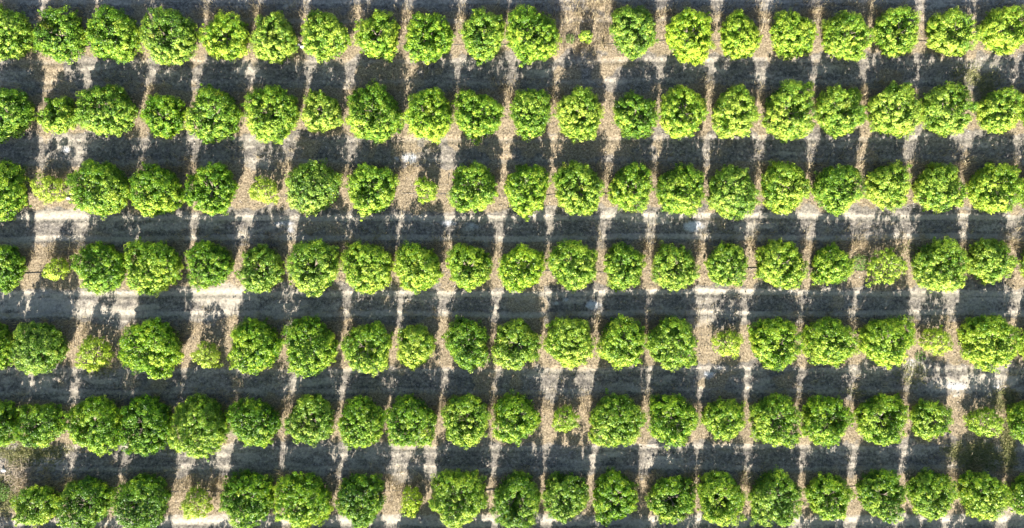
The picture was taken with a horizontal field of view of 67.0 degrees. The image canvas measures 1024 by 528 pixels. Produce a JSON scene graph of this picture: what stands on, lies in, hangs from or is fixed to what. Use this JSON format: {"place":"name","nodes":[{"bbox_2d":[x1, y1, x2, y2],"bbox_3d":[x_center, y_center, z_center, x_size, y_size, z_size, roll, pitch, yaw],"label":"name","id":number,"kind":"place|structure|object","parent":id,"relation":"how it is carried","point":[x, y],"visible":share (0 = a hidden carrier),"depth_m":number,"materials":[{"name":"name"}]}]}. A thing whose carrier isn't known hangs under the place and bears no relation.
{"place":"outdoors","nodes":[
{"label":"outdoors","id":0,"kind":"place"},
{"bbox_2d":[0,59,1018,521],"bbox_3d":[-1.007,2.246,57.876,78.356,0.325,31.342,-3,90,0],"label":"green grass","id":1,"kind":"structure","parent":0,"point":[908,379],"depth_m":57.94,"materials":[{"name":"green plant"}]},
{"bbox_2d":[0,0,1023,527],"bbox_3d":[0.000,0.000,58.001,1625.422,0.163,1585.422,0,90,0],"label":"ground","id":2,"kind":"structure","parent":0,"point":[62,222],"depth_m":58.00,"materials":[{"name":"soil"}]},
{"bbox_2d":[7,320,69,375],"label":"citrus tree","id":3,"kind":"object","parent":2,"relation":"on","point":[31,346],"visible":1,"depth_m":56.21,"materials":[{"name":"green plant"}]},
{"bbox_2d":[11,402,65,447],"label":"citrus tree","id":4,"kind":"object","parent":2,"relation":"on","point":[42,426],"visible":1,"depth_m":56.79,"materials":[{"name":"green plant"}]},
{"bbox_2d":[31,4,88,64],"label":"citrus tree","id":5,"kind":"object","parent":2,"relation":"on","point":[66,36],"visible":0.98,"depth_m":56.59,"materials":[{"name":"green plant"}]},
{"bbox_2d":[53,474,115,527],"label":"citrus tree","id":6,"kind":"object","parent":2,"relation":"on","point":[94,508],"visible":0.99,"depth_m":56.47,"materials":[{"name":"green plant"}]},
{"bbox_2d":[58,394,122,456],"bbox_3d":[-30.781,11.827,56.519,4.595,3.170,4.420,0,90,0],"label":"citrus tree","id":7,"kind":"object","parent":2,"relation":"on","point":[91,430],"visible":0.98,"depth_m":56.30,"materials":[{"name":"green plant"}]},
{"bbox_2d":[64,158,131,219],"bbox_3d":[-30.513,-5.434,56.465,4.561,3.312,4.454,43,90,0],"label":"citrus tree","id":8,"kind":"object","parent":2,"relation":"on","point":[110,186],"visible":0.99,"depth_m":56.40,"materials":[{"name":"green plant"}]},
{"bbox_2d":[70,241,129,295],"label":"citrus tree","id":9,"kind":"object","parent":2,"relation":"on","point":[101,264],"visible":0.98,"depth_m":56.37,"materials":[{"name":"green plant"}]},
{"bbox_2d":[71,84,138,137],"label":"citrus tree","id":10,"kind":"object","parent":2,"relation":"on","point":[107,114],"visible":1,"depth_m":56.41,"materials":[{"name":"green plant"}]},
{"bbox_2d":[83,3,144,63],"bbox_3d":[-29.265,-16.841,56.562,4.273,3.118,4.450,0,90,0],"label":"citrus tree","id":11,"kind":"object","parent":2,"relation":"on","point":[105,44],"visible":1,"depth_m":56.41,"materials":[{"name":"green plant"}]},
{"bbox_2d":[110,472,173,527],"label":"citrus tree","id":12,"kind":"object","parent":2,"relation":"on","point":[142,491],"visible":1,"depth_m":56.44,"materials":[{"name":"green plant"}]},
{"bbox_2d":[115,394,172,456],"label":"citrus tree","id":13,"kind":"object","parent":2,"relation":"on","point":[145,440],"visible":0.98,"depth_m":56.43,"materials":[{"name":"green plant"}]},
{"bbox_2d":[117,317,184,379],"bbox_3d":[-26.541,6.148,56.403,4.912,3.455,4.723,0,90,0],"label":"citrus tree","id":14,"kind":"object","parent":2,"relation":"on","point":[140,358],"visible":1,"depth_m":56.11,"materials":[{"name":"green plant"}]},
{"bbox_2d":[121,236,183,297],"bbox_3d":[-26.339,0.228,56.607,4.231,3.003,4.550,0,90,0],"label":"citrus tree","id":15,"kind":"object","parent":2,"relation":"on","point":[160,274],"visible":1,"depth_m":56.24,"materials":[{"name":"green plant"}]},
{"bbox_2d":[127,161,185,217],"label":"citrus tree","id":16,"kind":"object","parent":2,"relation":"on","point":[157,200],"visible":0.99,"depth_m":56.40,"materials":[{"name":"green plant"}]},
{"bbox_2d":[137,6,198,65],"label":"citrus tree","id":17,"kind":"object","parent":2,"relation":"on","point":[170,37],"visible":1,"depth_m":56.56,"materials":[{"name":"green plant"}]},
{"bbox_2d":[167,393,231,461],"bbox_3d":[-22.990,11.942,56.425,4.543,3.414,4.582,26,90,0],"label":"citrus tree","id":18,"kind":"object","parent":2,"relation":"on","point":[193,432],"visible":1,"depth_m":56.33,"materials":[{"name":"green plant"}]},
{"bbox_2d":[183,239,234,292],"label":"citrus tree","id":19,"kind":"object","parent":2,"relation":"on","point":[209,268],"visible":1,"depth_m":56.65,"materials":[{"name":"green plant"}]},
{"bbox_2d":[183,161,239,215],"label":"citrus tree","id":20,"kind":"object","parent":2,"relation":"on","point":[210,202],"visible":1,"depth_m":56.60,"materials":[{"name":"green plant"}]},
{"bbox_2d":[184,83,243,143],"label":"citrus tree","id":21,"kind":"object","parent":2,"relation":"on","point":[218,125],"visible":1,"depth_m":56.47,"materials":[{"name":"green plant"}]},
{"bbox_2d":[198,9,250,62],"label":"citrus tree","id":22,"kind":"object","parent":2,"relation":"on","point":[221,28],"visible":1,"depth_m":56.75,"materials":[{"name":"green plant"}]},
{"bbox_2d":[219,468,275,527],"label":"citrus tree","id":23,"kind":"object","parent":2,"relation":"on","point":[247,498],"visible":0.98,"depth_m":56.51,"materials":[{"name":"green plant"}]},
{"bbox_2d":[225,397,282,447],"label":"citrus tree","id":24,"kind":"object","parent":2,"relation":"on","point":[245,422],"visible":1,"depth_m":56.42,"materials":[{"name":"green plant"}]},
{"bbox_2d":[227,317,284,375],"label":"citrus tree","id":25,"kind":"object","parent":2,"relation":"on","point":[259,349],"visible":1,"depth_m":56.40,"materials":[{"name":"green plant"}]},
{"bbox_2d":[234,243,285,293],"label":"citrus tree","id":26,"kind":"object","parent":2,"relation":"on","point":[262,265],"visible":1,"depth_m":56.63,"materials":[{"name":"green plant"}]},
{"bbox_2d":[240,84,301,144],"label":"citrus tree","id":27,"kind":"object","parent":2,"relation":"on","point":[271,123],"visible":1,"depth_m":56.38,"materials":[{"name":"green plant"}]},
{"bbox_2d":[248,10,298,63],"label":"citrus tree","id":28,"kind":"object","parent":2,"relation":"on","point":[269,45],"visible":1,"depth_m":56.65,"materials":[{"name":"green plant"}]},
{"bbox_2d":[272,471,334,527],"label":"citrus tree","id":29,"kind":"object","parent":2,"relation":"on","point":[298,494],"visible":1,"depth_m":56.37,"materials":[{"name":"green plant"}]},
{"bbox_2d":[281,313,338,377],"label":"citrus tree","id":30,"kind":"object","parent":2,"relation":"on","point":[311,353],"visible":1,"depth_m":56.34,"materials":[{"name":"green plant"}]},
{"bbox_2d":[283,393,336,445],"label":"citrus tree","id":31,"kind":"object","parent":2,"relation":"on","point":[312,431],"visible":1,"depth_m":56.47,"materials":[{"name":"green plant"}]},
{"bbox_2d":[284,237,339,296],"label":"citrus tree","id":32,"kind":"object","parent":2,"relation":"on","point":[323,273],"visible":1,"depth_m":56.28,"materials":[{"name":"green plant"}]},
{"bbox_2d":[284,157,343,216],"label":"citrus tree","id":33,"kind":"object","parent":2,"relation":"on","point":[315,196],"visible":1,"depth_m":56.47,"materials":[{"name":"green plant"}]},
{"bbox_2d":[301,9,351,62],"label":"citrus tree","id":34,"kind":"object","parent":2,"relation":"on","point":[324,31],"visible":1,"depth_m":56.49,"materials":[{"name":"green plant"}]},
{"bbox_2d":[334,473,387,527],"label":"citrus tree","id":35,"kind":"object","parent":2,"relation":"on","point":[362,495],"visible":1,"depth_m":56.47,"materials":[{"name":"green plant"}]},
{"bbox_2d":[337,394,385,449],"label":"citrus tree","id":36,"kind":"object","parent":2,"relation":"on","point":[360,413],"visible":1,"depth_m":56.46,"materials":[{"name":"green plant"}]},
{"bbox_2d":[339,320,393,376],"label":"citrus tree","id":37,"kind":"object","parent":2,"relation":"on","point":[365,343],"visible":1,"depth_m":56.56,"materials":[{"name":"green plant"}]},
{"bbox_2d":[339,240,394,293],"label":"citrus tree","id":38,"kind":"object","parent":2,"relation":"on","point":[358,272],"visible":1,"depth_m":56.39,"materials":[{"name":"green plant"}]},
{"bbox_2d":[343,161,399,220],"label":"citrus tree","id":39,"kind":"object","parent":2,"relation":"on","point":[366,181],"visible":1,"depth_m":56.63,"materials":[{"name":"green plant"}]},
{"bbox_2d":[344,81,404,144],"bbox_3d":[-10.339,-11.033,56.544,4.319,3.158,4.635,-33,90,0],"label":"citrus tree","id":40,"kind":"object","parent":2,"relation":"on","point":[382,108],"visible":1,"depth_m":56.34,"materials":[{"name":"green plant"}]},
{"bbox_2d":[352,9,400,62],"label":"citrus tree","id":41,"kind":"object","parent":2,"relation":"on","point":[377,24],"visible":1,"depth_m":56.68,"materials":[{"name":"green plant"}]},
{"bbox_2d":[383,393,437,447],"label":"citrus tree","id":42,"kind":"object","parent":2,"relation":"on","point":[412,414],"visible":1,"depth_m":56.36,"materials":[{"name":"green plant"}]},
{"bbox_2d":[392,240,444,294],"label":"citrus tree","id":43,"kind":"object","parent":2,"relation":"on","point":[413,279],"visible":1,"depth_m":56.41,"materials":[{"name":"green plant"}]},
{"bbox_2d":[400,87,455,143],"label":"citrus tree","id":44,"kind":"object","parent":2,"relation":"on","point":[427,104],"visible":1,"depth_m":56.41,"materials":[{"name":"green plant"}]},
{"bbox_2d":[403,11,455,64],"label":"citrus tree","id":45,"kind":"object","parent":2,"relation":"on","point":[435,50],"visible":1,"depth_m":56.36,"materials":[{"name":"green plant"}]},
{"bbox_2d":[428,468,488,527],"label":"citrus tree","id":46,"kind":"object","parent":2,"relation":"on","point":[460,484],"visible":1,"depth_m":56.30,"materials":[{"name":"green plant"}]},
{"bbox_2d":[440,393,491,449],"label":"citrus tree","id":47,"kind":"object","parent":2,"relation":"on","point":[471,432],"visible":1,"depth_m":56.43,"materials":[{"name":"green plant"}]},
{"bbox_2d":[441,315,490,372],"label":"citrus tree","id":48,"kind":"object","parent":2,"relation":"on","point":[467,359],"visible":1,"depth_m":56.53,"materials":[{"name":"green plant"}]},
{"bbox_2d":[446,160,498,212],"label":"citrus tree","id":49,"kind":"object","parent":2,"relation":"on","point":[469,189],"visible":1,"depth_m":56.44,"materials":[{"name":"green plant"}]},
{"bbox_2d":[452,88,505,145],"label":"citrus tree","id":50,"kind":"object","parent":2,"relation":"on","point":[481,124],"visible":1,"depth_m":56.65,"materials":[{"name":"green plant"}]},
{"bbox_2d":[457,6,506,65],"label":"citrus tree","id":51,"kind":"object","parent":2,"relation":"on","point":[489,44],"visible":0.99,"depth_m":56.48,"materials":[{"name":"green plant"}]},
{"bbox_2d":[0,0,1023,527],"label":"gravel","id":52,"kind":"structure","parent":2,"relation":"on","point":[512,246],"depth_m":57.98,"materials":[{"name":"grey gravel"}]},
{"bbox_2d":[489,469,540,527],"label":"citrus tree","id":53,"kind":"object","parent":2,"relation":"on","point":[514,490],"visible":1,"depth_m":56.59,"materials":[{"name":"green plant"}]},
{"bbox_2d":[490,318,542,370],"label":"citrus tree","id":54,"kind":"object","parent":2,"relation":"on","point":[504,351],"visible":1,"depth_m":56.50,"materials":[{"name":"green plant"}]},
{"bbox_2d":[491,388,541,446],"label":"citrus tree","id":55,"kind":"object","parent":2,"relation":"on","point":[507,418],"visible":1,"depth_m":56.63,"materials":[{"name":"green plant"}]},
{"bbox_2d":[497,243,546,292],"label":"citrus tree","id":56,"kind":"object","parent":2,"relation":"on","point":[528,262],"visible":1,"depth_m":56.46,"materials":[{"name":"green plant"}]},
{"bbox_2d":[503,164,551,221],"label":"citrus tree","id":57,"kind":"object","parent":2,"relation":"on","point":[527,179],"visible":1,"depth_m":56.47,"materials":[{"name":"green plant"}]},
{"bbox_2d":[503,3,562,66],"bbox_3d":[1.474,-16.963,56.499,4.128,3.270,4.518,-29,90,0],"label":"citrus tree","id":58,"kind":"object","parent":2,"relation":"on","point":[542,27],"visible":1,"depth_m":56.40,"materials":[{"name":"green plant"}]},
{"bbox_2d":[541,470,589,524],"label":"citrus tree","id":59,"kind":"object","parent":2,"relation":"on","point":[564,508],"visible":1,"depth_m":56.63,"materials":[{"name":"green plant"}]},
{"bbox_2d":[543,316,595,370],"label":"citrus tree","id":60,"kind":"object","parent":2,"relation":"on","point":[575,354],"visible":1,"depth_m":56.30,"materials":[{"name":"green plant"}]},
{"bbox_2d":[545,238,597,293],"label":"citrus tree","id":61,"kind":"object","parent":2,"relation":"on","point":[570,276],"visible":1,"depth_m":56.39,"materials":[{"name":"green plant"}]},
{"bbox_2d":[551,159,605,216],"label":"citrus tree","id":62,"kind":"object","parent":2,"relation":"on","point":[582,198],"visible":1,"depth_m":56.37,"materials":[{"name":"green plant"}]},
{"bbox_2d":[552,85,604,144],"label":"citrus tree","id":63,"kind":"object","parent":2,"relation":"on","point":[582,123],"visible":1,"depth_m":56.50,"materials":[{"name":"green plant"}]},
{"bbox_2d":[591,466,638,526],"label":"citrus tree","id":64,"kind":"object","parent":2,"relation":"on","point":[608,506],"visible":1,"depth_m":56.61,"materials":[{"name":"green plant"}]},
{"bbox_2d":[588,388,648,447],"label":"citrus tree","id":65,"kind":"object","parent":2,"relation":"on","point":[619,430],"visible":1,"depth_m":56.38,"materials":[{"name":"green plant"}]},
{"bbox_2d":[595,313,647,370],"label":"citrus tree","id":66,"kind":"object","parent":2,"relation":"on","point":[614,338],"visible":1,"depth_m":56.48,"materials":[{"name":"green plant"}]},
{"bbox_2d":[608,5,658,60],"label":"citrus tree","id":67,"kind":"object","parent":2,"relation":"on","point":[627,36],"visible":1,"depth_m":56.43,"materials":[{"name":"green plant"}]},
{"bbox_2d":[644,475,697,524],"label":"citrus tree","id":68,"kind":"object","parent":2,"relation":"on","point":[665,490],"visible":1,"depth_m":56.91,"materials":[{"name":"green plant"}]},
{"bbox_2d":[646,314,698,372],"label":"citrus tree","id":69,"kind":"object","parent":2,"relation":"on","point":[674,347],"visible":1,"depth_m":56.45,"materials":[{"name":"green plant"}]},
{"bbox_2d":[646,393,699,450],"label":"citrus tree","id":70,"kind":"object","parent":2,"relation":"on","point":[678,429],"visible":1,"depth_m":56.52,"materials":[{"name":"green plant"}]},
{"bbox_2d":[650,240,700,293],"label":"citrus tree","id":71,"kind":"object","parent":2,"relation":"on","point":[682,266],"visible":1,"depth_m":56.60,"materials":[{"name":"green plant"}]},
{"bbox_2d":[652,162,706,217],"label":"citrus tree","id":72,"kind":"object","parent":2,"relation":"on","point":[680,177],"visible":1,"depth_m":56.50,"materials":[{"name":"green plant"}]},
{"bbox_2d":[659,84,708,139],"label":"citrus tree","id":73,"kind":"object","parent":2,"relation":"on","point":[688,102],"visible":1,"depth_m":56.66,"materials":[{"name":"green plant"}]},
{"bbox_2d":[664,6,715,65],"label":"citrus tree","id":74,"kind":"object","parent":2,"relation":"on","point":[685,28],"visible":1,"depth_m":56.55,"materials":[{"name":"green plant"}]},
{"bbox_2d":[697,470,746,526],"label":"citrus tree","id":75,"kind":"object","parent":2,"relation":"on","point":[722,488],"visible":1,"depth_m":56.62,"materials":[{"name":"green plant"}]},
{"bbox_2d":[705,164,761,221],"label":"citrus tree","id":76,"kind":"object","parent":2,"relation":"on","point":[730,194],"visible":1,"depth_m":56.47,"materials":[{"name":"green plant"}]},
{"bbox_2d":[711,83,761,138],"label":"citrus tree","id":77,"kind":"object","parent":2,"relation":"on","point":[741,105],"visible":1,"depth_m":56.40,"materials":[{"name":"green plant"}]},
{"bbox_2d":[748,392,802,448],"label":"citrus tree","id":78,"kind":"object","parent":2,"relation":"on","point":[766,412],"visible":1,"depth_m":56.39,"materials":[{"name":"green plant"}]},
{"bbox_2d":[746,464,806,526],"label":"citrus tree","id":79,"kind":"object","parent":2,"relation":"on","point":[770,489],"visible":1,"depth_m":56.52,"materials":[{"name":"green plant"}]},
{"bbox_2d":[746,316,809,371],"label":"citrus tree","id":80,"kind":"object","parent":2,"relation":"on","point":[780,349],"visible":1,"depth_m":56.54,"materials":[{"name":"green plant"}]},
{"bbox_2d":[753,238,808,289],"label":"citrus tree","id":81,"kind":"object","parent":2,"relation":"on","point":[779,253],"visible":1,"depth_m":56.61,"materials":[{"name":"green plant"}]},
{"bbox_2d":[760,161,812,214],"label":"citrus tree","id":82,"kind":"object","parent":2,"relation":"on","point":[780,190],"visible":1,"depth_m":56.69,"materials":[{"name":"green plant"}]},
{"bbox_2d":[761,79,818,143],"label":"citrus tree","id":83,"kind":"object","parent":2,"relation":"on","point":[784,108],"visible":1,"depth_m":56.21,"materials":[{"name":"green plant"}]},
{"bbox_2d":[769,7,818,59],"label":"citrus tree","id":84,"kind":"object","parent":2,"relation":"on","point":[784,33],"visible":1,"depth_m":56.54,"materials":[{"name":"green plant"}]},
{"bbox_2d":[799,393,856,447],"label":"citrus tree","id":85,"kind":"object","parent":2,"relation":"on","point":[827,414],"visible":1,"depth_m":56.53,"materials":[{"name":"green plant"}]},
{"bbox_2d":[803,471,855,520],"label":"citrus tree","id":86,"kind":"object","parent":2,"relation":"on","point":[820,496],"visible":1,"depth_m":56.76,"materials":[{"name":"green plant"}]},
{"bbox_2d":[802,316,860,366],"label":"citrus tree","id":87,"kind":"object","parent":2,"relation":"on","point":[829,342],"visible":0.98,"depth_m":56.50,"materials":[{"name":"green plant"}]},
{"bbox_2d":[809,163,867,216],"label":"citrus tree","id":88,"kind":"object","parent":2,"relation":"on","point":[831,176],"visible":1,"depth_m":56.44,"materials":[{"name":"green plant"}]},
{"bbox_2d":[813,82,868,138],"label":"citrus tree","id":89,"kind":"object","parent":2,"relation":"on","point":[832,103],"visible":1,"depth_m":56.55,"materials":[{"name":"green plant"}]},
{"bbox_2d":[820,10,875,61],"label":"citrus tree","id":90,"kind":"object","parent":2,"relation":"on","point":[848,43],"visible":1,"depth_m":56.58,"materials":[{"name":"green plant"}]},
{"bbox_2d":[853,393,908,446],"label":"citrus tree","id":91,"kind":"object","parent":2,"relation":"on","point":[884,409],"visible":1,"depth_m":56.71,"materials":[{"name":"green plant"}]},
{"bbox_2d":[855,468,907,523],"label":"citrus tree","id":92,"kind":"object","parent":2,"relation":"on","point":[886,499],"visible":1,"depth_m":56.61,"materials":[{"name":"green plant"}]},
{"bbox_2d":[854,314,917,369],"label":"citrus tree","id":93,"kind":"object","parent":2,"relation":"on","point":[893,346],"visible":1,"depth_m":56.41,"materials":[{"name":"green plant"}]},
{"bbox_2d":[863,159,912,212],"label":"citrus tree","id":94,"kind":"object","parent":2,"relation":"on","point":[885,180],"visible":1,"depth_m":56.64,"materials":[{"name":"green plant"}]},
{"bbox_2d":[866,80,924,140],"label":"citrus tree","id":95,"kind":"object","parent":2,"relation":"on","point":[896,102],"visible":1,"depth_m":56.41,"materials":[{"name":"green plant"}]},
{"bbox_2d":[872,4,921,58],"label":"citrus tree","id":96,"kind":"object","parent":2,"relation":"on","point":[885,38],"visible":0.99,"depth_m":56.86,"materials":[{"name":"green plant"}]},
{"bbox_2d":[903,467,959,521],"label":"citrus tree","id":97,"kind":"object","parent":2,"relation":"on","point":[923,499],"visible":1,"depth_m":56.45,"materials":[{"name":"green plant"}]},
{"bbox_2d":[911,236,970,293],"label":"citrus tree","id":98,"kind":"object","parent":2,"relation":"on","point":[935,273],"visible":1,"depth_m":56.27,"materials":[{"name":"green plant"}]},
{"bbox_2d":[911,162,970,214],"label":"citrus tree","id":99,"kind":"object","parent":2,"relation":"on","point":[947,193],"visible":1,"depth_m":56.58,"materials":[{"name":"green plant"}]},
{"bbox_2d":[919,80,979,137],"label":"citrus tree","id":100,"kind":"object","parent":2,"relation":"on","point":[945,115],"visible":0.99,"depth_m":56.38,"materials":[{"name":"green plant"}]},
{"bbox_2d":[925,5,982,56],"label":"citrus tree","id":101,"kind":"object","parent":2,"relation":"on","point":[946,41],"visible":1,"depth_m":56.74,"materials":[{"name":"green plant"}]},
{"bbox_2d":[957,470,1013,520],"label":"citrus tree","id":102,"kind":"object","parent":2,"relation":"on","point":[983,498],"visible":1,"depth_m":56.59,"materials":[{"name":"green plant"}]},
{"bbox_2d":[956,313,1023,372],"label":"citrus tree","id":103,"kind":"object","parent":2,"relation":"on","point":[985,348],"visible":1,"depth_m":56.22,"materials":[{"name":"green plant"}]},
{"bbox_2d":[967,238,1017,284],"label":"citrus tree","id":104,"kind":"object","parent":2,"relation":"on","point":[992,269],"visible":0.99,"depth_m":56.57,"materials":[{"name":"green plant"}]},
{"bbox_2d":[965,162,1023,214],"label":"citrus tree","id":105,"kind":"object","parent":2,"relation":"on","point":[990,197],"visible":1,"depth_m":56.72,"materials":[{"name":"green plant"}]},
{"bbox_2d":[975,4,1023,56],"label":"citrus tree","id":106,"kind":"object","parent":2,"relation":"on","point":[1001,31],"visible":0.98,"depth_m":56.65,"materials":[{"name":"green plant"}]},
{"bbox_2d":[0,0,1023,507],"bbox_3d":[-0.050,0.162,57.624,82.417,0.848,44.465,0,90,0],"label":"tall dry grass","id":107,"kind":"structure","parent":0,"point":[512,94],"depth_m":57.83,"materials":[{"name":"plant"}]},
{"bbox_2d":[0,0,1023,527],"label":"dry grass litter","id":108,"kind":"object","parent":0,"point":[498,248],"visible":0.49,"depth_m":57.98,"materials":[{"name":"plant"}]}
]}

